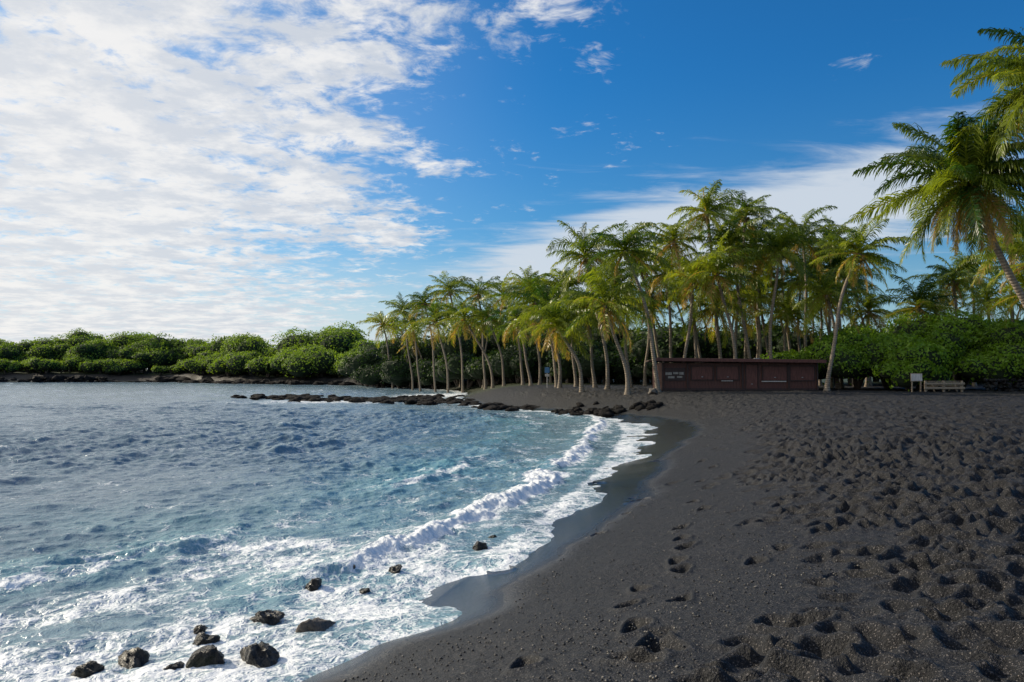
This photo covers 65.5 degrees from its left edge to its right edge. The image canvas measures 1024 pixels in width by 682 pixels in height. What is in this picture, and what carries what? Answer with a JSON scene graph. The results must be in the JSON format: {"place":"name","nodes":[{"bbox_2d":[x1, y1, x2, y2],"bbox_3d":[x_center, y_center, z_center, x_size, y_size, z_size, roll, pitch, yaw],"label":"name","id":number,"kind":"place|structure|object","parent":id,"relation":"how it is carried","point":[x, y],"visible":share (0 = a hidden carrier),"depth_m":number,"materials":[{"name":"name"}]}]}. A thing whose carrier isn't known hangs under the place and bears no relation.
{"place":"outdoors","nodes":[
{"label":"outdoors","id":0,"kind":"place"},
{"bbox_2d":[0,382,657,681],"bbox_3d":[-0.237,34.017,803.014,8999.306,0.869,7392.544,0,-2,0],"label":"sea water","id":1,"kind":"structure","parent":0,"point":[158,521],"depth_m":17.15,"materials":[{"name":"liquid"}]},
{"bbox_2d":[359,588,369,593],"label":"lava rock","id":2,"kind":"object","parent":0,"point":[363,590],"visible":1,"depth_m":10.84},
{"bbox_2d":[0,370,1023,681],"bbox_3d":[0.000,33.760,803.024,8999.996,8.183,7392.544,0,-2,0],"label":"ground","id":3,"kind":"structure","parent":0,"point":[906,506],"depth_m":9.21,"materials":[{"name":"sand"}]},
{"bbox_2d":[71,660,104,677],"bbox_3d":[-4.202,3.290,7.886,0.293,0.209,0.205,2,-3,-35],"label":"lava rock","id":4,"kind":"object","parent":3,"relation":"on","point":[89,668],"visible":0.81,"depth_m":7.84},
{"bbox_2d":[118,647,149,668],"bbox_3d":[-3.852,3.262,8.089,0.313,0.240,0.333,0,-2,0],"label":"lava rock","id":5,"kind":"object","parent":3,"relation":"on","point":[136,657],"visible":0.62,"depth_m":8.08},
{"bbox_2d":[163,661,184,669],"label":"lava rock","id":6,"kind":"object","parent":3,"relation":"on","point":[177,665],"visible":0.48,"depth_m":7.86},
{"bbox_2d":[0,375,356,385],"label":"lava ledge","id":7,"kind":"object","parent":3,"relation":"on","point":[85,378],"visible":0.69,"depth_m":212.41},
{"bbox_2d":[0,342,361,377],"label":"shoreline shrubs","id":8,"kind":"object","parent":3,"relation":"on","point":[305,361],"visible":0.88,"depth_m":205.47,"materials":[{"name":"green plant"}]},
{"bbox_2d":[0,320,395,376],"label":"distant treeline","id":9,"kind":"object","parent":3,"relation":"on","point":[151,350],"visible":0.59,"depth_m":236.61,"materials":[{"name":"green plant"}]},
{"bbox_2d":[193,624,207,633],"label":"lava rock","id":10,"kind":"object","parent":3,"relation":"on","point":[197,629],"visible":0.6,"depth_m":9.14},
{"bbox_2d":[186,644,224,667],"bbox_3d":[-3.055,3.237,8.007,0.423,0.359,0.299,1,-2,-22],"label":"lava rock","id":11,"kind":"object","parent":3,"relation":"on","point":[206,655],"visible":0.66,"depth_m":7.91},
{"bbox_2d":[192,632,219,645],"bbox_3d":[-3.377,3.336,8.793,0.293,0.218,0.184,1,-2,-21],"label":"lava rock","id":12,"kind":"object","parent":3,"relation":"on","point":[202,638],"visible":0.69,"depth_m":8.76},
{"bbox_2d":[240,641,279,667],"bbox_3d":[-2.549,3.229,8.052,0.512,0.331,0.332,-1,-3,33],"label":"lava rock","id":13,"kind":"object","parent":3,"relation":"on","point":[261,654],"visible":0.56,"depth_m":7.98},
{"bbox_2d":[250,609,284,624],"bbox_3d":[-2.920,3.330,9.555,0.392,0.233,0.308,-2,-3,38],"label":"lava rock","id":14,"kind":"object","parent":3,"relation":"on","point":[270,617],"visible":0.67,"depth_m":9.45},
{"bbox_2d":[305,577,321,591],"bbox_3d":[-2.778,3.392,11.060,0.250,0.203,0.254,0,-2,12],"label":"lava rock","id":15,"kind":"object","parent":3,"relation":"on","point":[314,584],"visible":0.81,"depth_m":11.00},
{"bbox_2d":[295,617,335,632],"bbox_3d":[-2.229,3.297,9.095,0.466,0.303,0.366,0,-2,0],"label":"lava rock","id":16,"kind":"object","parent":3,"relation":"on","point":[317,624],"visible":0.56,"depth_m":8.97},
{"bbox_2d":[357,311,406,388],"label":"coconut palm tree","id":17,"kind":"object","parent":3,"relation":"on","point":[377,318],"visible":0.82,"depth_m":139.03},
{"bbox_2d":[230,393,540,410],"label":"reef rocks","id":18,"kind":"object","parent":3,"relation":"on","point":[436,399],"visible":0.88,"depth_m":79.85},
{"bbox_2d":[378,319,409,385],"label":"coconut palm tree","id":19,"kind":"object","parent":3,"relation":"on","point":[390,331],"visible":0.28,"depth_m":146.55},
{"bbox_2d":[388,564,401,573],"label":"lava rock","id":20,"kind":"object","parent":3,"relation":"on","point":[394,569],"visible":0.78,"depth_m":11.82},
{"bbox_2d":[379,292,427,389],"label":"coconut palm tree","id":21,"kind":"object","parent":3,"relation":"on","point":[399,307],"visible":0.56,"depth_m":127.85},
{"bbox_2d":[388,310,432,390],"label":"coconut palm tree","id":22,"kind":"object","parent":3,"relation":"on","point":[414,332],"visible":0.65,"depth_m":123.98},
{"bbox_2d":[397,328,434,385],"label":"coconut palm tree","id":23,"kind":"object","parent":3,"relation":"on","point":[413,341],"visible":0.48,"depth_m":141.54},
{"bbox_2d":[400,285,447,391],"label":"coconut palm tree","id":24,"kind":"object","parent":3,"relation":"on","point":[414,304],"visible":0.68,"depth_m":119.28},
{"bbox_2d":[401,297,462,392],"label":"coconut palm tree","id":25,"kind":"object","parent":3,"relation":"on","point":[432,318],"visible":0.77,"depth_m":111.48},
{"bbox_2d":[423,271,475,392],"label":"coconut palm tree","id":26,"kind":"object","parent":3,"relation":"on","point":[450,290],"visible":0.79,"depth_m":112.56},
{"bbox_2d":[436,298,466,386],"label":"coconut palm tree","id":27,"kind":"object","parent":3,"relation":"on","point":[453,331],"visible":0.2,"depth_m":127.31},
{"bbox_2d":[434,298,494,388],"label":"coconut palm tree","id":28,"kind":"object","parent":3,"relation":"on","point":[462,315],"visible":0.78,"depth_m":99.49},
{"bbox_2d":[451,314,486,333],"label":"coconut palm tree","id":29,"kind":"object","parent":3,"relation":"on","point":[472,325],"visible":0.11,"depth_m":129.83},
{"bbox_2d":[448,276,509,389],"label":"coconut palm tree","id":30,"kind":"object","parent":3,"relation":"on","point":[474,288],"visible":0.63,"depth_m":105.00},
{"bbox_2d":[472,541,487,550],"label":"lava rock","id":31,"kind":"object","parent":3,"relation":"on","point":[478,545],"visible":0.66,"depth_m":13.32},
{"bbox_2d":[452,297,515,385],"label":"coconut palm tree","id":32,"kind":"object","parent":3,"relation":"on","point":[490,325],"visible":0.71,"depth_m":97.48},
{"bbox_2d":[469,305,511,387],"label":"coconut palm tree","id":33,"kind":"object","parent":3,"relation":"on","point":[486,342],"visible":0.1,"depth_m":115.20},
{"bbox_2d":[477,270,524,384],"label":"coconut palm tree","id":34,"kind":"object","parent":3,"relation":"on","point":[496,286],"visible":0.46,"depth_m":95.12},
{"bbox_2d":[485,319,537,379],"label":"coconut palm tree","id":35,"kind":"object","parent":3,"relation":"on","point":[507,337],"visible":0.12,"depth_m":109.61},
{"bbox_2d":[482,299,541,385],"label":"coconut palm tree","id":36,"kind":"object","parent":3,"relation":"on","point":[515,314],"visible":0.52,"depth_m":88.68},
{"bbox_2d":[501,266,551,384],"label":"coconut palm tree","id":37,"kind":"object","parent":3,"relation":"on","point":[517,280],"visible":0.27,"depth_m":91.94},
{"bbox_2d":[492,273,569,386],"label":"coconut palm tree","id":38,"kind":"object","parent":3,"relation":"on","point":[529,288],"visible":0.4,"depth_m":78.51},
{"bbox_2d":[504,273,582,387],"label":"coconut palm tree","id":39,"kind":"object","parent":3,"relation":"on","point":[549,298],"visible":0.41,"depth_m":73.40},
{"bbox_2d":[545,367,548,386],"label":"warning sign","id":40,"kind":"object","parent":3,"relation":"on","point":[547,371],"visible":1,"depth_m":77.86,"materials":[{"name":"metal"}]},
{"bbox_2d":[515,290,602,391],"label":"coconut palm tree","id":41,"kind":"object","parent":3,"relation":"on","point":[562,318],"visible":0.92,"depth_m":66.04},
{"bbox_2d":[549,277,570,382],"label":"coconut palm tree","id":42,"kind":"object","parent":3,"relation":"on","point":[550,378],"depth_m":104.20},
{"bbox_2d":[530,267,603,386],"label":"coconut palm tree","id":43,"kind":"object","parent":3,"relation":"on","point":[565,272],"visible":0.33,"depth_m":79.83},
{"bbox_2d":[562,287,600,383],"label":"coconut palm tree","id":44,"kind":"object","parent":3,"relation":"on","point":[580,288],"visible":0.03,"depth_m":97.47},
{"bbox_2d":[546,220,623,388],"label":"coconut palm tree","id":45,"kind":"object","parent":3,"relation":"on","point":[587,254],"visible":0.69,"depth_m":66.60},
{"bbox_2d":[559,284,621,387],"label":"coconut palm tree","id":46,"kind":"object","parent":3,"relation":"on","point":[588,328],"visible":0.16,"depth_m":73.91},
{"bbox_2d":[542,264,658,394],"bbox_3d":[6.801,-0.949,59.987,9.146,10.274,7.061,0,-2,0],"label":"coconut palm tree","id":47,"kind":"object","parent":3,"relation":"on","point":[602,289],"visible":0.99,"depth_m":59.69,"materials":[{"name":"plant"}]},
{"bbox_2d":[582,310,621,382],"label":"coconut palm tree","id":48,"kind":"object","parent":3,"relation":"on","point":[611,380],"visible":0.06,"depth_m":104.01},
{"bbox_2d":[551,399,662,416],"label":"shore rocks","id":49,"kind":"object","parent":3,"relation":"on","point":[606,411],"visible":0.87,"depth_m":53.05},
{"bbox_2d":[583,259,659,387],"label":"coconut palm tree","id":50,"kind":"object","parent":3,"relation":"on","point":[625,276],"visible":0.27,"depth_m":71.89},
{"bbox_2d":[575,220,675,391],"bbox_3d":[8.765,-2.460,60.599,7.633,13.038,6.906,0,-2,0],"label":"coconut palm tree","id":51,"kind":"object","parent":3,"relation":"on","point":[632,237],"visible":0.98,"depth_m":60.31,"materials":[{"name":"plant"}]},
{"bbox_2d":[603,301,658,349],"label":"coconut palm tree","id":52,"kind":"object","parent":3,"relation":"on","point":[634,318],"visible":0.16,"depth_m":95.20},
{"bbox_2d":[608,243,674,362],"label":"coconut palm tree","id":53,"kind":"object","parent":3,"relation":"on","point":[643,277],"visible":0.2,"depth_m":80.40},
{"bbox_2d":[620,278,682,385],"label":"coconut palm tree","id":54,"kind":"object","parent":3,"relation":"on","point":[654,305],"visible":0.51,"depth_m":81.78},
{"bbox_2d":[648,388,657,394],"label":"pale boulder","id":55,"kind":"object","parent":3,"relation":"on","point":[653,391],"visible":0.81,"depth_m":58.23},
{"bbox_2d":[630,290,684,332],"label":"coconut palm tree","id":56,"kind":"object","parent":3,"relation":"on","point":[657,317],"visible":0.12,"depth_m":95.90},
{"bbox_2d":[635,246,698,362],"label":"coconut palm tree","id":57,"kind":"object","parent":3,"relation":"on","point":[659,277],"visible":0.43,"depth_m":77.11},
{"bbox_2d":[337,318,999,388],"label":"background grove","id":58,"kind":"object","parent":3,"relation":"on","point":[371,365],"visible":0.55,"depth_m":106.61,"materials":[{"name":"green plant"}]},
{"bbox_2d":[635,213,713,357],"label":"coconut palm tree","id":59,"kind":"object","parent":3,"relation":"on","point":[675,244],"visible":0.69,"depth_m":70.86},
{"bbox_2d":[662,279,696,323],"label":"coconut palm tree","id":60,"kind":"object","parent":3,"relation":"on","point":[678,306],"visible":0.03,"depth_m":98.25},
{"bbox_2d":[673,290,709,328],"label":"coconut palm tree","id":61,"kind":"object","parent":3,"relation":"on","point":[698,307],"visible":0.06,"depth_m":103.06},
{"bbox_2d":[673,254,716,357],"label":"coconut palm tree","id":62,"kind":"object","parent":3,"relation":"on","point":[699,351],"visible":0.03,"depth_m":82.64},
{"bbox_2d":[654,253,737,363],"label":"coconut palm tree","id":63,"kind":"object","parent":3,"relation":"on","point":[680,275],"visible":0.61,"depth_m":66.78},
{"bbox_2d":[667,179,745,357],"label":"coconut palm tree","id":64,"kind":"object","parent":3,"relation":"on","point":[708,215],"visible":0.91,"depth_m":69.22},
{"bbox_2d":[675,281,761,357],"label":"coconut palm tree","id":65,"kind":"object","parent":3,"relation":"on","point":[703,314],"visible":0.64,"depth_m":69.65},
{"bbox_2d":[695,279,741,339],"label":"coconut palm tree","id":66,"kind":"object","parent":3,"relation":"on","point":[721,311],"visible":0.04,"depth_m":91.49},
{"bbox_2d":[673,229,766,362],"bbox_3d":[16.955,-2.457,64.931,7.432,13.147,7.791,0,-2,0],"label":"coconut palm tree","id":67,"kind":"object","parent":3,"relation":"on","point":[716,270],"visible":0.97,"depth_m":64.64,"materials":[{"name":"plant"}]},
{"bbox_2d":[680,209,770,358],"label":"coconut palm tree","id":68,"kind":"object","parent":3,"relation":"on","point":[736,236],"visible":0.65,"depth_m":67.76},
{"bbox_2d":[645,358,826,390],"bbox_3d":[17.680,2.702,64.243,12.952,2.650,6.405,0,-2,2],"label":"wooden beach hut","id":69,"kind":"object","parent":3,"relation":"on","point":[694,374],"visible":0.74,"depth_m":61.88,"materials":[{"name":"painted wood"}]},
{"bbox_2d":[712,218,775,358],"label":"coconut palm tree","id":70,"kind":"object","parent":3,"relation":"on","point":[745,348],"visible":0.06,"depth_m":78.38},
{"bbox_2d":[703,190,786,349],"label":"coconut palm tree","id":71,"kind":"object","parent":3,"relation":"on","point":[748,210],"visible":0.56,"depth_m":73.97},
{"bbox_2d":[713,212,787,356],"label":"coconut palm tree","id":72,"kind":"object","parent":3,"relation":"on","point":[762,318],"visible":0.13,"depth_m":78.61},
{"bbox_2d":[722,244,794,358],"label":"coconut palm tree","id":73,"kind":"object","parent":3,"relation":"on","point":[759,328],"visible":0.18,"depth_m":76.53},
{"bbox_2d":[725,273,792,357],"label":"coconut palm tree","id":74,"kind":"object","parent":3,"relation":"on","point":[750,308],"visible":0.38,"depth_m":77.34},
{"bbox_2d":[733,279,789,323],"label":"coconut palm tree","id":75,"kind":"object","parent":3,"relation":"on","point":[763,302],"visible":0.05,"depth_m":91.97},
{"bbox_2d":[738,215,816,358],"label":"coconut palm tree","id":76,"kind":"object","parent":3,"relation":"on","point":[779,243],"visible":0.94,"depth_m":67.22,"materials":[{"name":"plant"}]},
{"bbox_2d":[748,220,806,353],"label":"coconut palm tree","id":77,"kind":"object","parent":3,"relation":"on","point":[789,345],"visible":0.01,"depth_m":83.82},
{"bbox_2d":[760,349,802,358],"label":"broadleaf shrub","id":78,"kind":"object","parent":3,"relation":"on","point":[783,355],"visible":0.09,"depth_m":70.30,"materials":[{"name":"green plant"}]},
{"bbox_2d":[761,273,804,334],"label":"coconut palm tree","id":79,"kind":"object","parent":3,"relation":"on","point":[769,289],"visible":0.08,"depth_m":89.06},
{"bbox_2d":[751,292,827,350],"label":"coconut palm tree","id":80,"kind":"object","parent":3,"relation":"on","point":[788,313],"visible":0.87,"depth_m":73.72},
{"bbox_2d":[763,251,840,351],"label":"coconut palm tree","id":81,"kind":"object","parent":3,"relation":"on","point":[794,289],"visible":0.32,"depth_m":77.92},
{"bbox_2d":[762,205,845,348],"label":"coconut palm tree","id":82,"kind":"object","parent":3,"relation":"on","point":[811,249],"visible":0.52,"depth_m":69.98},
{"bbox_2d":[791,263,848,331],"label":"coconut palm tree","id":83,"kind":"object","parent":3,"relation":"on","point":[823,303],"visible":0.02,"depth_m":88.94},
{"bbox_2d":[783,282,862,385],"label":"coconut palm tree","id":84,"kind":"object","parent":3,"relation":"on","point":[820,313],"visible":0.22,"depth_m":82.03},
{"bbox_2d":[785,215,865,387],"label":"coconut palm tree","id":85,"kind":"object","parent":3,"relation":"on","point":[841,233],"visible":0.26,"depth_m":74.60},
{"bbox_2d":[783,265,870,388],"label":"coconut palm tree","id":86,"kind":"object","parent":3,"relation":"on","point":[826,290],"visible":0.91,"depth_m":66.30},
{"bbox_2d":[784,245,882,387],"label":"coconut palm tree","id":87,"kind":"object","parent":3,"relation":"on","point":[835,261],"visible":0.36,"depth_m":72.52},
{"bbox_2d":[788,332,894,388],"bbox_3d":[28.369,1.676,65.489,10.332,5.206,9.374,0,-2,0],"label":"broadleaf shrub","id":88,"kind":"object","parent":3,"relation":"on","point":[854,360],"visible":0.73,"depth_m":62.69,"materials":[{"name":"green plant"}]},
{"bbox_2d":[823,288,864,328],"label":"coconut palm tree","id":89,"kind":"object","parent":3,"relation":"on","point":[845,304],"visible":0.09,"depth_m":96.72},
{"bbox_2d":[815,243,882,385],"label":"coconut palm tree","id":90,"kind":"object","parent":3,"relation":"on","point":[877,264],"visible":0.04,"depth_m":82.25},
{"bbox_2d":[824,267,886,385],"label":"coconut palm tree","id":91,"kind":"object","parent":3,"relation":"on","point":[863,323],"visible":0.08,"depth_m":84.63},
{"bbox_2d":[808,214,914,390],"bbox_3d":[25.957,-2.749,59.502,6.692,13.311,6.780,0,-2,0],"label":"coconut palm tree","id":92,"kind":"object","parent":3,"relation":"on","point":[855,243],"visible":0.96,"depth_m":59.21,"materials":[{"name":"plant"}]},
{"bbox_2d":[820,323,902,388],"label":"broadleaf shrub","id":93,"kind":"object","parent":3,"relation":"on","point":[851,329],"visible":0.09,"depth_m":69.26,"materials":[{"name":"green plant"}]},
{"bbox_2d":[832,284,897,386],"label":"coconut palm tree","id":94,"kind":"object","parent":3,"relation":"on","point":[867,303],"visible":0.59,"depth_m":79.72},
{"bbox_2d":[872,358,954,390],"bbox_3d":[30.685,2.477,60.552,5.191,3.112,6.890,-2,-3,38],"label":"broadleaf shrub","id":95,"kind":"object","parent":3,"relation":"on","point":[896,374],"visible":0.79,"depth_m":58.68,"materials":[{"name":"green plant"}]},
{"bbox_2d":[860,332,967,389],"bbox_3d":[31.187,1.677,62.562,8.499,4.960,9.967,-1,-2,21],"label":"broadleaf shrub","id":96,"kind":"object","parent":3,"relation":"on","point":[916,348],"visible":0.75,"depth_m":60.05,"materials":[{"name":"green plant"}]},
{"bbox_2d":[910,373,922,391],"bbox_3d":[29.198,3.028,57.501,0.850,1.400,0.140,0,-2,5],"label":"information sign","id":97,"kind":"object","parent":3,"relation":"on","point":[916,377],"visible":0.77,"depth_m":57.46,"materials":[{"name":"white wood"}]},
{"bbox_2d":[871,271,966,385],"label":"coconut palm tree","id":98,"kind":"object","parent":3,"relation":"on","point":[920,297],"visible":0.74,"depth_m":67.30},
{"bbox_2d":[898,292,966,321],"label":"coconut palm tree","id":99,"kind":"object","parent":3,"relation":"on","point":[934,311],"visible":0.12,"depth_m":81.03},
{"bbox_2d":[848,111,1023,306],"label":"coconut palm tree","id":100,"kind":"object","parent":3,"relation":"on","point":[966,161],"visible":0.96,"depth_m":39.15,"materials":[{"name":"plant"}]},
{"bbox_2d":[919,381,963,391],"bbox_3d":[31.200,3.314,57.916,2.300,0.817,1.705,0,-2,-4],"label":"picnic table","id":101,"kind":"object","parent":3,"relation":"on","point":[941,385],"visible":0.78,"depth_m":57.45,"materials":[{"name":"brown wood"}]},
{"bbox_2d":[924,381,964,391],"bbox_3d":[30.800,3.305,56.775,2.900,0.950,0.220,0,-2,0],"label":"log barrier","id":102,"kind":"object","parent":3,"relation":"on","point":[944,383],"visible":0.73,"depth_m":56.68,"materials":[{"name":"brown wood"}]},
{"bbox_2d":[905,254,996,380],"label":"coconut palm tree","id":103,"kind":"object","parent":3,"relation":"on","point":[961,269],"visible":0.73,"depth_m":71.11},
{"bbox_2d":[883,309,1023,387],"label":"broadleaf shrub","id":104,"kind":"object","parent":3,"relation":"on","point":[961,330],"visible":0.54,"depth_m":62.73,"materials":[{"name":"green plant"}]},
{"bbox_2d":[941,247,1004,385],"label":"coconut palm tree","id":105,"kind":"object","parent":3,"relation":"on","point":[965,292],"visible":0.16,"depth_m":79.67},
{"bbox_2d":[941,27,1023,159],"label":"coconut palm tree","id":106,"kind":"object","parent":3,"relation":"on","point":[1009,70],"visible":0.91,"depth_m":36.56,"materials":[{"name":"plant"}]},
{"bbox_2d":[945,336,1023,385],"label":"broadleaf shrub","id":107,"kind":"object","parent":3,"relation":"on","point":[1006,361],"visible":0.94,"depth_m":58.96,"materials":[{"name":"green plant"}]},
{"bbox_2d":[958,270,1023,384],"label":"coconut palm tree","id":108,"kind":"object","parent":3,"relation":"on","point":[985,293],"visible":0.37,"depth_m":75.34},
{"bbox_2d":[958,213,1023,383],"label":"coconut palm tree","id":109,"kind":"object","parent":3,"relation":"on","point":[982,270],"visible":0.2,"depth_m":63.21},
{"bbox_2d":[975,318,1023,388],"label":"broadleaf shrub","id":110,"kind":"object","parent":3,"relation":"on","point":[995,323],"visible":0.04,"depth_m":62.85,"materials":[{"name":"green plant"}]},
{"bbox_2d":[977,255,1023,329],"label":"coconut palm tree","id":111,"kind":"object","parent":3,"relation":"on","point":[1008,298],"visible":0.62,"depth_m":61.64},
{"bbox_2d":[977,237,1023,294],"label":"coconut palm tree","id":112,"kind":"object","parent":3,"relation":"on","point":[1019,242],"visible":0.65,"depth_m":58.26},
{"bbox_2d":[983,378,1023,391],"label":"lava rock wall","id":113,"kind":"structure","parent":3,"relation":"on","point":[1019,383],"depth_m":58.08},
{"bbox_2d":[0,0,1023,368],"label":"sky","id":114,"kind":"structure","parent":0,"point":[201,169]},
{"bbox_2d":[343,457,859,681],"bbox_3d":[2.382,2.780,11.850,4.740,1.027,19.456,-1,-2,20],"label":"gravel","id":115,"kind":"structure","parent":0,"point":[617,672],"depth_m":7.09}
]}

